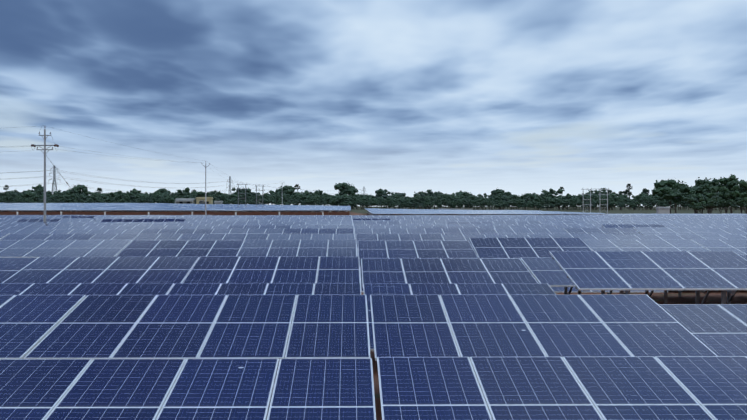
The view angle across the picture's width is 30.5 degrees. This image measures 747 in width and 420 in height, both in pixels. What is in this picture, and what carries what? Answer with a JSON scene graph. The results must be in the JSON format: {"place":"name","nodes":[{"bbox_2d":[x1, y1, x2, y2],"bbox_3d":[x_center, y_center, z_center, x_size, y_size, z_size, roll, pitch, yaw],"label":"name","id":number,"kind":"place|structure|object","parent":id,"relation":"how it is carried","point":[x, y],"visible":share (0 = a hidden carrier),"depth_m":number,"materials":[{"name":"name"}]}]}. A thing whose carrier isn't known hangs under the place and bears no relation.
{"place":"outdoors","nodes":[
{"label":"outdoors","id":0,"kind":"place"},
{"bbox_2d":[0,0,746,206],"label":"sky","id":1,"kind":"structure","parent":0,"point":[518,97],"materials":[{"name":"blue"}]},
{"bbox_2d":[61,206,746,419],"bbox_3d":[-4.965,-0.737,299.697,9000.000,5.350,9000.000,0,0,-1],"label":"ground","id":2,"kind":"structure","parent":0,"point":[713,297],"depth_m":40.68,"materials":[{"name":"soil"}]},
{"bbox_2d":[0,191,12,196],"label":"tree","id":3,"kind":"object","parent":2,"relation":"on","point":[3,193],"visible":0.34,"depth_m":836.45,"materials":[{"name":"green plant"}]},
{"bbox_2d":[6,192,19,198],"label":"tree","id":4,"kind":"object","parent":2,"relation":"on","point":[11,194],"visible":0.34,"depth_m":828.41,"materials":[{"name":"green plant"}]},
{"bbox_2d":[24,191,38,197],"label":"tree","id":5,"kind":"object","parent":2,"relation":"on","point":[27,194],"visible":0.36,"depth_m":814.29,"materials":[{"name":"green plant"}]},
{"bbox_2d":[29,193,41,200],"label":"tree","id":6,"kind":"object","parent":2,"relation":"on","point":[34,197],"visible":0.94,"depth_m":791.35,"materials":[{"name":"green plant"}]},
{"bbox_2d":[31,184,50,192],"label":"tree","id":7,"kind":"object","parent":2,"relation":"on","point":[39,187],"visible":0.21,"depth_m":877.03,"materials":[{"name":"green plant"}]},
{"bbox_2d":[33,188,50,197],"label":"tree","id":8,"kind":"object","parent":2,"relation":"on","point":[38,191],"visible":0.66,"depth_m":852.56,"materials":[{"name":"green plant"}]},
{"bbox_2d":[46,194,59,200],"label":"tree","id":9,"kind":"object","parent":2,"relation":"on","point":[51,197],"visible":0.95,"depth_m":782.94,"materials":[{"name":"green plant"}]},
{"bbox_2d":[49,165,59,193],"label":"lattice tower","id":10,"kind":"structure","parent":2,"relation":"on","point":[54,177],"depth_m":1552.83,"materials":[{"name":"metal"}]},
{"bbox_2d":[7,170,363,192],"bbox_3d":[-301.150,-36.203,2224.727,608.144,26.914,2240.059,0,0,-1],"label":"conductors","id":11,"kind":"object","parent":10,"relation":"attached to","point":[130,180],"visible":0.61,"depth_m":1762.69,"materials":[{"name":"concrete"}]},
{"bbox_2d":[31,125,94,221],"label":"utility pole","id":12,"kind":"object","parent":2,"relation":"on","point":[44,153],"visible":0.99,"depth_m":123.63,"materials":[{"name":"metal"}]},
{"bbox_2d":[70,194,82,201],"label":"tree","id":13,"kind":"object","parent":2,"relation":"on","point":[77,199],"visible":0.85,"depth_m":782.30,"materials":[{"name":"green plant"}]},
{"bbox_2d":[66,185,87,194],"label":"tree","id":14,"kind":"object","parent":2,"relation":"on","point":[77,189],"visible":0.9,"depth_m":877.85,"materials":[{"name":"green plant"}]},
{"bbox_2d":[89,194,105,200],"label":"tree","id":15,"kind":"object","parent":2,"relation":"on","point":[93,196],"visible":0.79,"depth_m":795.91,"materials":[{"name":"green plant"}]},
{"bbox_2d":[110,190,125,196],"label":"tree","id":16,"kind":"object","parent":2,"relation":"on","point":[118,193],"visible":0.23,"depth_m":821.64,"materials":[{"name":"green plant"}]},
{"bbox_2d":[111,194,125,200],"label":"tree","id":17,"kind":"object","parent":2,"relation":"on","point":[118,197],"visible":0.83,"depth_m":788.92,"materials":[{"name":"green plant"}]},
{"bbox_2d":[120,191,135,199],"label":"tree","id":18,"kind":"object","parent":2,"relation":"on","point":[132,196],"visible":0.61,"depth_m":802.68,"materials":[{"name":"green plant"}]},
{"bbox_2d":[130,188,140,194],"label":"tree","id":19,"kind":"object","parent":2,"relation":"on","point":[135,191],"visible":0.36,"depth_m":869.92,"materials":[{"name":"green plant"}]},
{"bbox_2d":[146,195,156,201],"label":"shrub","id":20,"kind":"object","parent":2,"relation":"on","point":[149,200],"visible":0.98,"depth_m":773.80,"materials":[{"name":"green plant"}]},
{"bbox_2d":[157,187,173,195],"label":"tree","id":21,"kind":"object","parent":2,"relation":"on","point":[164,191],"visible":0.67,"depth_m":917.01,"materials":[{"name":"green plant"}]},
{"bbox_2d":[17,212,323,214],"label":"support posts","id":22,"kind":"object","parent":2,"relation":"on","point":[191,213],"depth_m":255.79,"materials":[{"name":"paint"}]},
{"bbox_2d":[0,212,348,214],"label":"wall","id":23,"kind":"structure","parent":2,"relation":"on","point":[175,213],"depth_m":256.18,"materials":[{"name":"brown stone"}]},
{"bbox_2d":[175,198,195,203],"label":"building","id":24,"kind":"structure","parent":2,"relation":"on","point":[185,200],"depth_m":407.78,"materials":[{"name":"beige paint"}]},
{"bbox_2d":[175,187,195,195],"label":"tree","id":25,"kind":"object","parent":2,"relation":"on","point":[183,192],"visible":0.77,"depth_m":869.62,"materials":[{"name":"green plant"}]},
{"bbox_2d":[190,191,204,197],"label":"tree","id":26,"kind":"object","parent":2,"relation":"on","point":[200,193],"visible":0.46,"depth_m":801.67,"materials":[{"name":"green plant"}]},
{"bbox_2d":[195,197,213,203],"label":"building","id":27,"kind":"structure","parent":2,"relation":"on","point":[209,200],"depth_m":408.89,"materials":[{"name":"paint"}]},
{"bbox_2d":[203,163,209,214],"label":"utility pole","id":28,"kind":"object","parent":2,"relation":"on","point":[205,186],"visible":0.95,"depth_m":220.21,"materials":[{"name":"metal"}]},
{"bbox_2d":[209,190,222,195],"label":"tree","id":29,"kind":"object","parent":2,"relation":"on","point":[215,192],"visible":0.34,"depth_m":828.65,"materials":[{"name":"green plant"}]},
{"bbox_2d":[221,194,229,200],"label":"tree","id":30,"kind":"object","parent":2,"relation":"on","point":[224,197],"visible":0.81,"depth_m":794.39,"materials":[{"name":"green plant"}]},
{"bbox_2d":[226,176,233,194],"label":"lattice tower","id":31,"kind":"structure","parent":2,"relation":"on","point":[229,179],"depth_m":2344.67,"materials":[{"name":"metal"}]},
{"bbox_2d":[232,187,250,193],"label":"tree","id":32,"kind":"object","parent":2,"relation":"on","point":[248,190],"visible":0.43,"depth_m":863.24,"materials":[{"name":"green plant"}]},
{"bbox_2d":[236,183,247,203],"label":"utility pole","id":33,"kind":"object","parent":2,"relation":"on","point":[238,191],"visible":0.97,"depth_m":408.98,"materials":[{"name":"metal"}]},
{"bbox_2d":[255,185,264,204],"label":"utility pole","id":34,"kind":"object","parent":2,"relation":"on","point":[262,190],"visible":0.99,"depth_m":413.27,"materials":[{"name":"metal"}]},
{"bbox_2d":[0,126,269,184],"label":"conductors","id":35,"kind":"object","parent":34,"relation":"on","point":[115,154],"visible":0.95,"depth_m":144.92,"materials":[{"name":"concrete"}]},
{"bbox_2d":[269,189,290,194],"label":"tree","id":36,"kind":"object","parent":2,"relation":"on","point":[285,191],"visible":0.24,"depth_m":855.02,"materials":[{"name":"green plant"}]},
{"bbox_2d":[275,185,295,194],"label":"tree","id":37,"kind":"object","parent":2,"relation":"on","point":[284,188],"visible":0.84,"depth_m":857.28,"materials":[{"name":"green plant"}]},
{"bbox_2d":[291,193,303,199],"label":"tree","id":38,"kind":"object","parent":2,"relation":"on","point":[297,195],"visible":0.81,"depth_m":801.77,"materials":[{"name":"green plant"}]},
{"bbox_2d":[294,195,303,204],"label":"tree","id":39,"kind":"object","parent":2,"relation":"on","point":[297,200],"visible":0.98,"depth_m":781.61,"materials":[{"name":"green plant"}]},
{"bbox_2d":[0,203,601,214],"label":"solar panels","id":40,"kind":"object","parent":2,"relation":"on","point":[316,211],"visible":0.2,"depth_m":265.62,"materials":[{"name":"glass"}]},
{"bbox_2d":[0,203,604,213],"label":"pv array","id":41,"kind":"object","parent":40,"relation":"on","point":[110,206],"visible":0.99,"depth_m":304.40,"materials":[{"name":"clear glass"}]},
{"bbox_2d":[300,199,312,204],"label":"shrub","id":42,"kind":"object","parent":2,"relation":"on","point":[305,202],"visible":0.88,"depth_m":779.68,"materials":[{"name":"green plant"}]},
{"bbox_2d":[308,196,317,202],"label":"shrub","id":43,"kind":"object","parent":2,"relation":"on","point":[314,200],"visible":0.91,"depth_m":781.42,"materials":[{"name":"green plant"}]},
{"bbox_2d":[313,189,323,194],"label":"tree","id":44,"kind":"object","parent":2,"relation":"on","point":[316,192],"visible":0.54,"depth_m":1121.51,"materials":[{"name":"green plant"}]},
{"bbox_2d":[328,198,342,205],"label":"tree","id":45,"kind":"object","parent":2,"relation":"on","point":[330,200],"visible":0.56,"depth_m":786.81,"materials":[{"name":"green plant"}]},
{"bbox_2d":[337,196,346,202],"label":"shrub","id":46,"kind":"object","parent":2,"relation":"on","point":[341,199],"visible":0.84,"depth_m":792.55,"materials":[{"name":"green plant"}]},
{"bbox_2d":[334,181,357,195],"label":"tree","id":47,"kind":"object","parent":2,"relation":"on","point":[344,188],"visible":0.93,"depth_m":861.59,"materials":[{"name":"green plant"}]},
{"bbox_2d":[345,191,359,208],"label":"tree","id":48,"kind":"object","parent":2,"relation":"on","point":[352,194],"visible":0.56,"depth_m":846.37,"materials":[{"name":"green plant"}]},
{"bbox_2d":[352,200,361,209],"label":"tree","id":49,"kind":"object","parent":2,"relation":"on","point":[358,202],"visible":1,"depth_m":773.68,"materials":[{"name":"green plant"}]},
{"bbox_2d":[361,201,371,207],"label":"shrub","id":50,"kind":"object","parent":2,"relation":"on","point":[367,202],"visible":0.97,"depth_m":773.42,"materials":[{"name":"green plant"}]},
{"bbox_2d":[0,216,741,419],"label":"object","id":51,"kind":"object","parent":2,"relation":"on","point":[729,295],"visible":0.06,"depth_m":28.82,"materials":[{"name":"metal"}]},
{"bbox_2d":[0,215,746,419],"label":"solar panels","id":52,"kind":"object","parent":51,"relation":"on","point":[141,326],"visible":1,"depth_m":18.16,"materials":[{"name":"blue glass"}]},
{"bbox_2d":[375,189,390,207],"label":"tree","id":53,"kind":"object","parent":2,"relation":"on","point":[382,192],"visible":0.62,"depth_m":903.68,"materials":[{"name":"green plant"}]},
{"bbox_2d":[386,197,394,207],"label":"tree","id":54,"kind":"object","parent":2,"relation":"on","point":[390,200],"visible":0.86,"depth_m":793.14,"materials":[{"name":"green plant"}]},
{"bbox_2d":[390,194,405,208],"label":"tree","id":55,"kind":"object","parent":2,"relation":"on","point":[398,196],"visible":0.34,"depth_m":823.46,"materials":[{"name":"green plant"}]},
{"bbox_2d":[406,201,417,208],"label":"shrub","id":56,"kind":"object","parent":2,"relation":"on","point":[414,204],"visible":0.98,"depth_m":780.33,"materials":[{"name":"green plant"}]},
{"bbox_2d":[409,196,423,203],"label":"tree","id":57,"kind":"object","parent":2,"relation":"on","point":[415,199],"visible":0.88,"depth_m":804.00,"materials":[{"name":"green plant"}]},
{"bbox_2d":[414,190,436,197],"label":"tree","id":58,"kind":"object","parent":2,"relation":"on","point":[429,193],"visible":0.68,"depth_m":862.01,"materials":[{"name":"green plant"}]},
{"bbox_2d":[418,196,434,204],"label":"tree","id":59,"kind":"object","parent":2,"relation":"on","point":[423,200],"visible":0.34,"depth_m":810.39,"materials":[{"name":"green plant"}]},
{"bbox_2d":[437,196,448,207],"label":"tree","id":60,"kind":"object","parent":2,"relation":"on","point":[444,199],"visible":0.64,"depth_m":791.79,"materials":[{"name":"green plant"}]},
{"bbox_2d":[443,193,457,201],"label":"tree","id":61,"kind":"object","parent":2,"relation":"on","point":[448,196],"visible":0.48,"depth_m":815.78,"materials":[{"name":"green plant"}]},
{"bbox_2d":[439,208,472,209],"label":"compound wall","id":62,"kind":"structure","parent":2,"relation":"on","point":[455,209],"depth_m":410.19,"materials":[{"name":"beige paint"}]},
{"bbox_2d":[458,191,472,197],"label":"tree","id":63,"kind":"object","parent":2,"relation":"on","point":[466,194],"visible":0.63,"depth_m":924.72,"materials":[{"name":"green plant"}]},
{"bbox_2d":[466,195,480,209],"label":"tree","id":64,"kind":"object","parent":2,"relation":"on","point":[472,198],"visible":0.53,"depth_m":809.39,"materials":[{"name":"green plant"}]},
{"bbox_2d":[477,193,492,205],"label":"tree","id":65,"kind":"object","parent":2,"relation":"on","point":[485,195],"visible":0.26,"depth_m":1139.00,"materials":[{"name":"green plant"}]},
{"bbox_2d":[489,187,510,209],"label":"tree","id":66,"kind":"object","parent":2,"relation":"on","point":[497,191],"visible":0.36,"depth_m":892.35,"materials":[{"name":"green plant"}]},
{"bbox_2d":[494,196,509,209],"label":"tree","id":67,"kind":"object","parent":2,"relation":"on","point":[503,198],"visible":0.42,"depth_m":817.00,"materials":[{"name":"green plant"}]},
{"bbox_2d":[506,200,515,209],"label":"tree","id":68,"kind":"object","parent":2,"relation":"on","point":[510,202],"visible":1,"depth_m":774.25,"materials":[{"name":"green plant"}]},
{"bbox_2d":[518,193,533,208],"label":"tree","id":69,"kind":"object","parent":2,"relation":"on","point":[522,196],"visible":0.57,"depth_m":842.19,"materials":[{"name":"green plant"}]},
{"bbox_2d":[524,195,537,201],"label":"tree","id":70,"kind":"object","parent":2,"relation":"on","point":[528,198],"visible":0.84,"depth_m":813.20,"materials":[{"name":"green plant"}]},
{"bbox_2d":[531,194,545,209],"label":"tree","id":71,"kind":"object","parent":2,"relation":"on","point":[537,198],"visible":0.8,"depth_m":812.38,"materials":[{"name":"green plant"}]},
{"bbox_2d":[540,193,553,209],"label":"tree","id":72,"kind":"object","parent":2,"relation":"on","point":[546,195],"visible":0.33,"depth_m":822.97,"materials":[{"name":"green plant"}]},
{"bbox_2d":[542,196,551,203],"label":"tree","id":73,"kind":"object","parent":2,"relation":"on","point":[545,200],"visible":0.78,"depth_m":802.18,"materials":[{"name":"green plant"}]},
{"bbox_2d":[541,188,562,209],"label":"tree","id":74,"kind":"object","parent":2,"relation":"on","point":[559,191],"visible":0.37,"depth_m":906.47,"materials":[{"name":"green plant"}]},
{"bbox_2d":[548,198,560,208],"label":"tree","id":75,"kind":"object","parent":2,"relation":"on","point":[553,201],"visible":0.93,"depth_m":793.05,"materials":[{"name":"green plant"}]},
{"bbox_2d":[559,200,569,208],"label":"shrub","id":76,"kind":"object","parent":2,"relation":"on","point":[560,202],"visible":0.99,"depth_m":775.67,"materials":[{"name":"green plant"}]},
{"bbox_2d":[562,193,572,209],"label":"tree","id":77,"kind":"object","parent":2,"relation":"on","point":[568,196],"visible":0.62,"depth_m":816.81,"materials":[{"name":"green plant"}]},
{"bbox_2d":[566,200,574,209],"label":"shrub","id":78,"kind":"object","parent":2,"relation":"on","point":[571,203],"visible":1,"depth_m":773.97,"materials":[{"name":"green plant"}]},
{"bbox_2d":[575,201,586,208],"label":"shrub","id":79,"kind":"object","parent":2,"relation":"on","point":[579,202],"visible":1,"depth_m":779.07,"materials":[{"name":"green plant"}]},
{"bbox_2d":[579,195,589,209],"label":"tree","id":80,"kind":"object","parent":2,"relation":"on","point":[583,197],"visible":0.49,"depth_m":802.16,"materials":[{"name":"green plant"}]},
{"bbox_2d":[581,189,592,212],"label":"utility pole","id":81,"kind":"object","parent":2,"relation":"on","point":[590,199],"visible":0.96,"depth_m":380.81,"materials":[{"name":"metal"}]},
{"bbox_2d":[592,200,604,208],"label":"tree","id":82,"kind":"object","parent":2,"relation":"on","point":[596,203],"visible":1,"depth_m":774.76,"materials":[{"name":"green plant"}]},
{"bbox_2d":[588,188,611,209],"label":"tree","id":83,"kind":"object","parent":2,"relation":"on","point":[601,192],"visible":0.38,"depth_m":889.94,"materials":[{"name":"green plant"}]},
{"bbox_2d":[598,188,609,213],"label":"utility pole","id":84,"kind":"object","parent":2,"relation":"on","point":[607,194],"visible":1,"depth_m":381.90,"materials":[{"name":"metal"}]},
{"bbox_2d":[601,194,614,197],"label":"tree","id":85,"kind":"object","parent":2,"relation":"on","point":[611,196],"visible":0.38,"depth_m":815.13,"materials":[{"name":"green plant"}]},
{"bbox_2d":[635,195,646,202],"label":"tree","id":86,"kind":"object","parent":2,"relation":"on","point":[638,197],"visible":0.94,"depth_m":797.19,"materials":[{"name":"green plant"}]},
{"bbox_2d":[551,214,746,214],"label":"pv array","id":87,"kind":"object","parent":2,"relation":"on","point":[664,214],"visible":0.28,"depth_m":296.90,"materials":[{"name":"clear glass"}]},
{"bbox_2d":[649,198,658,208],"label":"tree","id":88,"kind":"object","parent":2,"relation":"on","point":[652,202],"visible":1,"depth_m":776.40,"materials":[{"name":"green plant"}]},
{"bbox_2d":[656,207,669,213],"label":"building","id":89,"kind":"structure","parent":2,"relation":"on","point":[662,210],"depth_m":342.57,"materials":[{"name":"beige paint"}]},
{"bbox_2d":[658,200,667,206],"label":"shrub","id":90,"kind":"object","parent":2,"relation":"on","point":[663,202],"visible":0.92,"depth_m":776.34,"materials":[{"name":"green plant"}]},
{"bbox_2d":[652,187,682,213],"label":"tree","id":91,"kind":"object","parent":2,"relation":"on","point":[668,193],"visible":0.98,"depth_m":420.28,"materials":[{"name":"green plant"}]},
{"bbox_2d":[654,179,690,213],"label":"tree","id":92,"kind":"object","parent":2,"relation":"on","point":[674,184],"visible":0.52,"depth_m":441.88,"materials":[{"name":"green plant"}]},
{"bbox_2d":[679,189,706,213],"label":"tree","id":93,"kind":"object","parent":2,"relation":"on","point":[692,193],"visible":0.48,"depth_m":418.14,"materials":[{"name":"green plant"}]},
{"bbox_2d":[683,194,709,213],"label":"tree","id":94,"kind":"object","parent":2,"relation":"on","point":[690,199],"visible":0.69,"depth_m":384.07,"materials":[{"name":"green plant"}]},
{"bbox_2d":[679,184,717,213],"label":"tree","id":95,"kind":"object","parent":2,"relation":"on","point":[699,188],"visible":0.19,"depth_m":428.16,"materials":[{"name":"green plant"}]},
{"bbox_2d":[691,201,705,213],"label":"tree","id":96,"kind":"object","parent":2,"relation":"on","point":[696,206],"visible":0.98,"depth_m":372.79,"materials":[{"name":"green plant"}]},
{"bbox_2d":[699,197,717,212],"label":"tree","id":97,"kind":"object","parent":2,"relation":"on","point":[712,203],"visible":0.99,"depth_m":369.00,"materials":[{"name":"green plant"}]},
{"bbox_2d":[695,177,722,213],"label":"tree","id":98,"kind":"object","parent":2,"relation":"on","point":[706,182],"visible":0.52,"depth_m":453.22,"materials":[{"name":"green plant"}]},
{"bbox_2d":[698,192,721,213],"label":"tree","id":99,"kind":"object","parent":2,"relation":"on","point":[710,194],"visible":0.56,"depth_m":384.21,"materials":[{"name":"green plant"}]},
{"bbox_2d":[710,197,724,213],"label":"tree","id":100,"kind":"object","parent":2,"relation":"on","point":[720,203],"visible":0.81,"depth_m":374.42,"materials":[{"name":"green plant"}]},
{"bbox_2d":[719,192,736,213],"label":"tree","id":101,"kind":"object","parent":2,"relation":"on","point":[731,197],"visible":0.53,"depth_m":384.11,"materials":[{"name":"green plant"}]},
{"bbox_2d":[710,174,746,213],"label":"tree","id":102,"kind":"object","parent":2,"relation":"on","point":[731,182],"visible":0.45,"depth_m":408.35,"materials":[{"name":"green plant"}]},
{"bbox_2d":[717,186,739,213],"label":"tree","id":103,"kind":"object","parent":2,"relation":"on","point":[725,191],"visible":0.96,"depth_m":382.18,"materials":[{"name":"green plant"}]},
{"bbox_2d":[723,199,738,213],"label":"tree","id":104,"kind":"object","parent":2,"relation":"on","point":[726,205],"visible":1,"depth_m":371.32,"materials":[{"name":"green plant"}]},
{"bbox_2d":[732,193,742,213],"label":"tree","id":105,"kind":"object","parent":2,"relation":"on","point":[738,198],"visible":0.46,"depth_m":384.50,"materials":[{"name":"green plant"}]},
{"bbox_2d":[729,180,746,192],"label":"tree","id":106,"kind":"object","parent":2,"relation":"on","point":[743,188],"visible":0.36,"depth_m":393.54,"materials":[{"name":"green plant"}]},
{"bbox_2d":[735,192,746,212],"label":"tree","id":107,"kind":"object","parent":2,"relation":"on","point":[744,195],"visible":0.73,"depth_m":381.40,"materials":[{"name":"green plant"}]},
{"bbox_2d":[738,198,746,213],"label":"tree","id":108,"kind":"object","parent":2,"relation":"on","point":[742,203],"visible":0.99,"depth_m":375.17,"materials":[{"name":"green plant"}]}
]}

